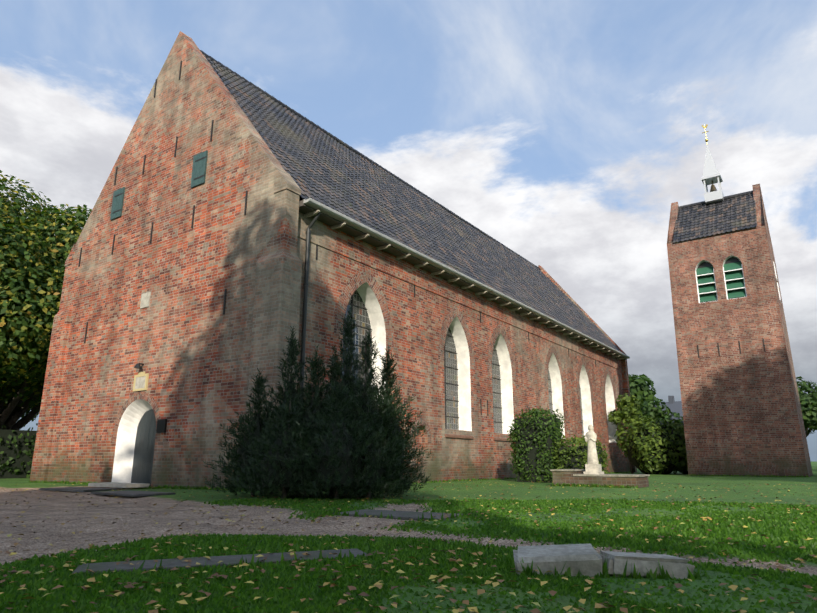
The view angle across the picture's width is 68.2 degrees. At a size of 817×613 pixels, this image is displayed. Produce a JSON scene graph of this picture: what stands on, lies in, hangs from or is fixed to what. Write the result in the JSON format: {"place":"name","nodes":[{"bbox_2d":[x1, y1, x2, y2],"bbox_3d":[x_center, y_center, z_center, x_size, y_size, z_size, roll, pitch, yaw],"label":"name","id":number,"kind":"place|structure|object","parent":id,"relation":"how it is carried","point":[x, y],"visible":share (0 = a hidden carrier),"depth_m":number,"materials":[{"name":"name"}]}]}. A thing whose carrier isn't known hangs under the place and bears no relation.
{"place":"outdoors","nodes":[
{"label":"outdoors","id":0,"kind":"place"},
{"bbox_2d":[131,409,152,485],"bbox_3d":[-8.166,4.401,18.933,1.470,2.345,0.001,-10,-17,33],"label":"door frame","id":1,"kind":"object","parent":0,"point":[134,451],"visible":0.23,"depth_m":19.24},
{"bbox_2d":[0,471,816,612],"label":"grass","id":2,"kind":"structure","parent":0,"point":[285,572],"depth_m":4.48,"materials":[{"name":"green plant"}]},
{"bbox_2d":[0,461,816,612],"bbox_3d":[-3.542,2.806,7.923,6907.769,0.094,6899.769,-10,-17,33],"label":"ground","id":3,"kind":"structure","parent":0,"point":[133,525],"depth_m":8.20,"materials":[{"name":"green plant"}]},
{"bbox_2d":[0,423,37,478],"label":"hedge","id":4,"kind":"object","parent":3,"relation":"on","point":[9,452],"depth_m":27.05,"materials":[{"name":"green plant"}]},
{"bbox_2d":[0,170,91,429],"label":"tree","id":5,"kind":"object","parent":3,"relation":"on","point":[36,245],"depth_m":26.59,"materials":[{"name":"green plant"}]},
{"bbox_2d":[39,487,120,491],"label":"stone slab","id":6,"kind":"structure","parent":3,"relation":"on","point":[82,489],"depth_m":15.75,"materials":[{"name":"stone"}]},
{"bbox_2d":[88,482,149,487],"bbox_3d":[-8.640,5.318,17.991,2.000,0.100,0.750,-10,-17,33],"label":"doorstep","id":7,"kind":"object","parent":3,"relation":"on","point":[120,485],"visible":0.93,"depth_m":17.65,"materials":[{"name":"grey stone"}]},
{"bbox_2d":[91,490,175,496],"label":"stone slab","id":8,"kind":"structure","parent":3,"relation":"on","point":[130,493],"depth_m":13.65,"materials":[{"name":"stone"}]},
{"bbox_2d":[30,250,301,490],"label":"buttresses","id":9,"kind":"structure","parent":3,"relation":"on","point":[276,308],"depth_m":16.41,"materials":[{"name":"brick"}]},
{"bbox_2d":[47,31,286,488],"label":"church gable","id":10,"kind":"structure","parent":3,"relation":"on","point":[184,340],"depth_m":19.46,"materials":[{"name":"red brick"}]},
{"bbox_2d":[112,391,160,442],"bbox_3d":[-8.429,3.428,18.791,2.580,1.560,0.001,-10,-17,33],"label":"brick door arch","id":11,"kind":"structure","parent":10,"relation":"attached to","point":[149,398],"depth_m":18.99,"materials":[{"name":"red brick"}]},
{"bbox_2d":[133,372,148,391],"bbox_3d":[-8.441,2.363,19.046,0.720,0.590,0.050,-10,-17,33],"label":"plaque frame","id":12,"kind":"object","parent":10,"relation":"attached to","point":[141,374],"visible":0.94,"depth_m":18.99,"materials":[{"name":"beige stone"}]},
{"bbox_2d":[135,292,150,388],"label":"wall plaques","id":13,"kind":"object","parent":10,"relation":"attached to","point":[145,303],"visible":0.82,"depth_m":19.73,"materials":[{"name":"beige stone"}]},
{"bbox_2d":[131,410,155,484],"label":"church door planks","id":14,"kind":"object","parent":10,"relation":"in","point":[144,452],"visible":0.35,"depth_m":19.00,"materials":[{"name":"grey wood"}]},
{"bbox_2d":[134,363,166,432],"bbox_3d":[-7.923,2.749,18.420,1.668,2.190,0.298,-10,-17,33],"label":"wall lamp","id":15,"kind":"object","parent":10,"relation":"attached to","point":[161,425],"visible":1,"depth_m":17.93,"materials":[{"name":"black metal"}]},
{"bbox_2d":[110,150,207,220],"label":"shutters","id":16,"kind":"object","parent":10,"relation":"attached to","point":[199,167],"visible":1,"depth_m":19.73,"materials":[{"name":"green wood"}]},
{"bbox_2d":[112,156,205,213],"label":"shutter hinges","id":17,"kind":"object","parent":16,"relation":"attached to","point":[193,179],"visible":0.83,"depth_m":19.65,"materials":[{"name":"black metal"}]},
{"bbox_2d":[64,167,300,266],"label":"gable shoulder stones","id":18,"kind":"object","parent":10,"relation":"attached to","point":[283,180],"visible":0.57,"depth_m":17.24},
{"bbox_2d":[181,32,285,171],"bbox_3d":[-8.284,-6.309,21.503,12.200,7.870,0.500,-10,-17,33],"label":"gable coping","id":19,"kind":"object","parent":10,"relation":"on","point":[243,116],"visible":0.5,"depth_m":19.64,"materials":[{"name":"beige stone"}]},
{"bbox_2d":[283,189,298,254],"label":"church gable sides","id":20,"kind":"object","parent":10,"relation":"attached to","point":[291,223],"visible":0.06,"depth_m":16.90,"materials":[{"name":"beige stone"}]},
{"bbox_2d":[78,61,616,428],"bbox_3d":[1.015,0.617,32.850,10.855,12.790,32.060,-10,-17,33],"label":"church ironwork","id":21,"kind":"object","parent":10,"relation":"attached to","point":[225,291],"visible":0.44,"depth_m":21.67,"materials":[{"name":"black metal"}]},
{"bbox_2d":[72,548,369,573],"bbox_3d":[-1.331,1.931,4.553,2.114,0.054,0.456,6,-15,-21],"label":"grave slab","id":22,"kind":"object","parent":3,"relation":"on","point":[232,560],"visible":0.44,"depth_m":4.46,"materials":[{"name":"stone"}]},
{"bbox_2d":[202,305,430,499],"bbox_3d":[-1.866,1.993,13.295,4.860,4.270,4.268,-10,-17,33],"label":"pine shrub","id":23,"kind":"object","parent":3,"relation":"on","point":[334,398],"depth_m":12.53,"materials":[{"name":"green plant"}]},
{"bbox_2d":[333,509,466,520],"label":"grave slab by south path","id":24,"kind":"structure","parent":3,"relation":"on","point":[407,515],"depth_m":8.40,"materials":[{"name":"stone"}]},
{"bbox_2d":[0,480,816,612],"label":"fallen leaves","id":25,"kind":"object","parent":3,"relation":"on","point":[471,609],"visible":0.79,"depth_m":4.10,"materials":[{"name":"plant"}]},
{"bbox_2d":[507,406,565,482],"bbox_3d":[4.856,5.117,22.480,2.273,2.781,1.939,-10,-17,33],"label":"tall hedge","id":26,"kind":"object","parent":3,"relation":"on","point":[535,413],"depth_m":22.02,"materials":[{"name":"green plant"}]},
{"bbox_2d":[513,544,601,576],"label":"stone block","id":27,"kind":"structure","parent":3,"relation":"on","point":[585,559],"depth_m":4.02,"materials":[{"name":"grey stone"}]},
{"bbox_2d":[552,434,607,473],"bbox_3d":[6.125,5.401,21.461,2.104,1.710,1.678,-10,-17,33],"label":"hedge","id":28,"kind":"object","parent":3,"relation":"on","point":[576,440],"depth_m":21.16,"materials":[{"name":"green plant"}]},
{"bbox_2d":[538,265,636,471],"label":"gable wall","id":29,"kind":"structure","parent":3,"relation":"on","point":[625,378],"depth_m":43.98,"materials":[{"name":"red brick"}]},
{"bbox_2d":[552,471,648,487],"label":"memorial plinth","id":30,"kind":"structure","parent":3,"relation":"on","point":[562,477],"depth_m":17.95,"materials":[{"name":"brick"}]},
{"bbox_2d":[583,430,603,473],"bbox_3d":[5.696,4.502,18.714,0.480,1.340,0.480,-10,-17,33],"label":"memorial statue","id":31,"kind":"object","parent":30,"relation":"on","point":[592,465],"visible":0.96,"depth_m":18.58,"materials":[{"name":"stone"}]},
{"bbox_2d":[550,469,649,476],"bbox_3d":[5.840,5.083,18.462,2.630,0.190,1.280,-10,-17,33],"label":"memorial plinth cap","id":32,"kind":"object","parent":30,"relation":"on","point":[623,475],"visible":0.89,"depth_m":18.12,"materials":[{"name":"grey stone"}]},
{"bbox_2d":[608,393,643,473],"bbox_3d":[13.989,8.066,38.407,2.435,5.119,2.351,-10,-17,33],"label":"small tree","id":33,"kind":"object","parent":3,"relation":"on","point":[627,407],"depth_m":38.36,"materials":[{"name":"green plant"}]},
{"bbox_2d":[628,374,659,401],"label":"tree","id":34,"kind":"object","parent":3,"relation":"on","point":[639,387],"visible":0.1,"depth_m":80.35,"materials":[{"name":"green plant"}]},
{"bbox_2d":[599,551,694,578],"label":"stone block","id":35,"kind":"structure","parent":3,"relation":"on","point":[675,565],"depth_m":3.93,"materials":[{"name":"grey stone"}]},
{"bbox_2d":[614,415,687,473],"bbox_3d":[14.968,8.377,36.389,4.665,3.643,4.649,-10,-17,33],"label":"bush","id":36,"kind":"object","parent":3,"relation":"on","point":[657,466],"depth_m":35.21,"materials":[{"name":"green plant"}]},
{"bbox_2d":[634,398,683,428],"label":"tree","id":37,"kind":"object","parent":3,"relation":"on","point":[649,408],"visible":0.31,"depth_m":67.03,"materials":[{"name":"green plant"}]},
{"bbox_2d":[667,183,812,476],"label":"tower walls","id":38,"kind":"structure","parent":3,"relation":"on","point":[761,217],"depth_m":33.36,"materials":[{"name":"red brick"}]},
{"bbox_2d":[701,145,723,203],"bbox_3d":[18.449,-8.151,36.825,1.040,3.950,1.040,-10,-17,33],"label":"bell turret","id":39,"kind":"object","parent":38,"relation":"on","point":[710,173],"visible":0.96,"depth_m":36.46,"materials":[{"name":"white wood"}]},
{"bbox_2d":[710,181,716,191],"bbox_3d":[18.449,-7.303,36.608,0.386,0.700,0.386,-10,-17,33],"label":"bell","id":40,"kind":"object","parent":39,"relation":"hanging from","point":[712,188],"visible":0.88,"depth_m":36.47,"materials":[{"name":"grey"}]},
{"bbox_2d":[673,193,756,242],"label":"tower roof","id":41,"kind":"structure","parent":38,"relation":"on","point":[722,216],"depth_m":34.73,"materials":[{"name":"grey tile"}]},
{"bbox_2d":[696,262,745,301],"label":"louvers","id":42,"kind":"object","parent":38,"relation":"on","point":[729,285],"visible":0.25,"depth_m":32.96,"materials":[{"name":"green wood"}]},
{"bbox_2d":[695,264,746,302],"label":"tower opening frames","id":43,"kind":"structure","parent":38,"relation":"in","point":[715,283],"depth_m":32.85,"materials":[{"name":"white wood"}]},
{"bbox_2d":[689,226,755,239],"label":"eaves","id":44,"kind":"structure","parent":38,"relation":"attached to","point":[727,232],"depth_m":36.85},
{"bbox_2d":[697,338,765,357],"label":"wall anchors","id":45,"kind":"object","parent":38,"relation":"attached to","point":[739,348],"visible":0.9,"depth_m":31.64,"materials":[{"name":"grey metal"}]},
{"bbox_2d":[773,262,780,301],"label":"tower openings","id":46,"kind":"object","parent":38,"relation":"in","point":[777,281],"visible":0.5,"depth_m":33.45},
{"bbox_2d":[796,376,816,436],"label":"tree","id":47,"kind":"object","parent":3,"relation":"on","point":[808,402],"depth_m":54.99,"materials":[{"name":"green plant"}]},
{"bbox_2d":[0,0,816,460],"label":"sky","id":48,"kind":"structure","parent":0,"point":[568,133],"materials":[{"name":"blue"}]},
{"bbox_2d":[296,212,630,482],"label":"side wall","id":49,"kind":"structure","parent":0,"point":[417,320],"depth_m":23.94,"materials":[{"name":"red brick"}]},
{"bbox_2d":[299,212,320,399],"bbox_3d":[-2.784,1.030,16.794,0.511,7.814,0.172,-10,-17,33],"label":"downspout","id":50,"kind":"object","parent":49,"relation":"attached to","point":[306,273],"visible":0.71,"depth_m":17.20,"materials":[{"name":"grey metal"}]},
{"bbox_2d":[204,55,620,351],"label":"roof","id":51,"kind":"structure","parent":49,"relation":"on","point":[320,166],"depth_m":25.93,"materials":[{"name":"grey tile"}]},
{"bbox_2d":[200,50,540,269],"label":"church ridge tiles","id":52,"kind":"object","parent":51,"relation":"on","point":[336,138],"visible":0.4,"depth_m":29.73,"materials":[{"name":"grey tile"}]},
{"bbox_2d":[414,425,427,447],"bbox_3d":[0.359,4.566,21.260,0.200,0.780,0.840,-10,-17,33],"label":"bricked-up opening","id":53,"kind":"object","parent":49,"relation":"in","point":[423,439],"visible":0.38,"depth_m":21.51,"materials":[{"name":"red brick"}]},
{"bbox_2d":[298,215,621,370],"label":"cornice","id":54,"kind":"structure","parent":49,"relation":"attached to","point":[336,242],"depth_m":23.08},
{"bbox_2d":[299,200,626,359],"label":"soffit","id":55,"kind":"structure","parent":49,"relation":"attached to","point":[346,228],"depth_m":22.16,"materials":[{"name":"white wood"}]},
{"bbox_2d":[303,197,629,358],"bbox_3d":[6.426,0.326,30.215,0.230,0.125,32.760,-10,-17,33],"label":"gutter","id":56,"kind":"object","parent":55,"relation":"attached to","point":[327,210],"visible":1,"depth_m":22.47,"materials":[{"name":"white metal"}]},
{"bbox_2d":[304,210,624,359],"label":"eaves brackets","id":57,"kind":"object","parent":49,"relation":"attached to","point":[313,213],"visible":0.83,"depth_m":24.95,"materials":[{"name":"white wood"}]},
{"bbox_2d":[334,270,615,443],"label":"window arches","id":58,"kind":"structure","parent":49,"relation":"in","point":[355,281],"depth_m":23.50,"materials":[{"name":"red brick"}]},
{"bbox_2d":[342,290,608,436],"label":"window panes","id":59,"kind":"structure","parent":49,"relation":"in","point":[361,317],"depth_m":24.60,"materials":[{"name":"grey glass"}]},
{"bbox_2d":[445,429,618,447],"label":"window sills","id":60,"kind":"structure","parent":49,"relation":"attached to","point":[468,437],"depth_m":23.88,"materials":[{"name":"stone"}]},
{"bbox_2d":[643,396,683,422],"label":"house roof","id":61,"kind":"structure","parent":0,"point":[672,404],"depth_m":69.04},
{"bbox_2d":[678,190,752,208],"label":"roof ridge","id":62,"kind":"structure","parent":0,"point":[724,198],"depth_m":35.94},
{"bbox_2d":[697,257,745,302],"bbox_3d":[17.132,-1.445,33.143,2.343,2.430,0.033,-10,-17,33],"label":"window opening","id":63,"kind":"object","parent":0,"point":[728,261],"visible":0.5,"depth_m":33.14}
]}

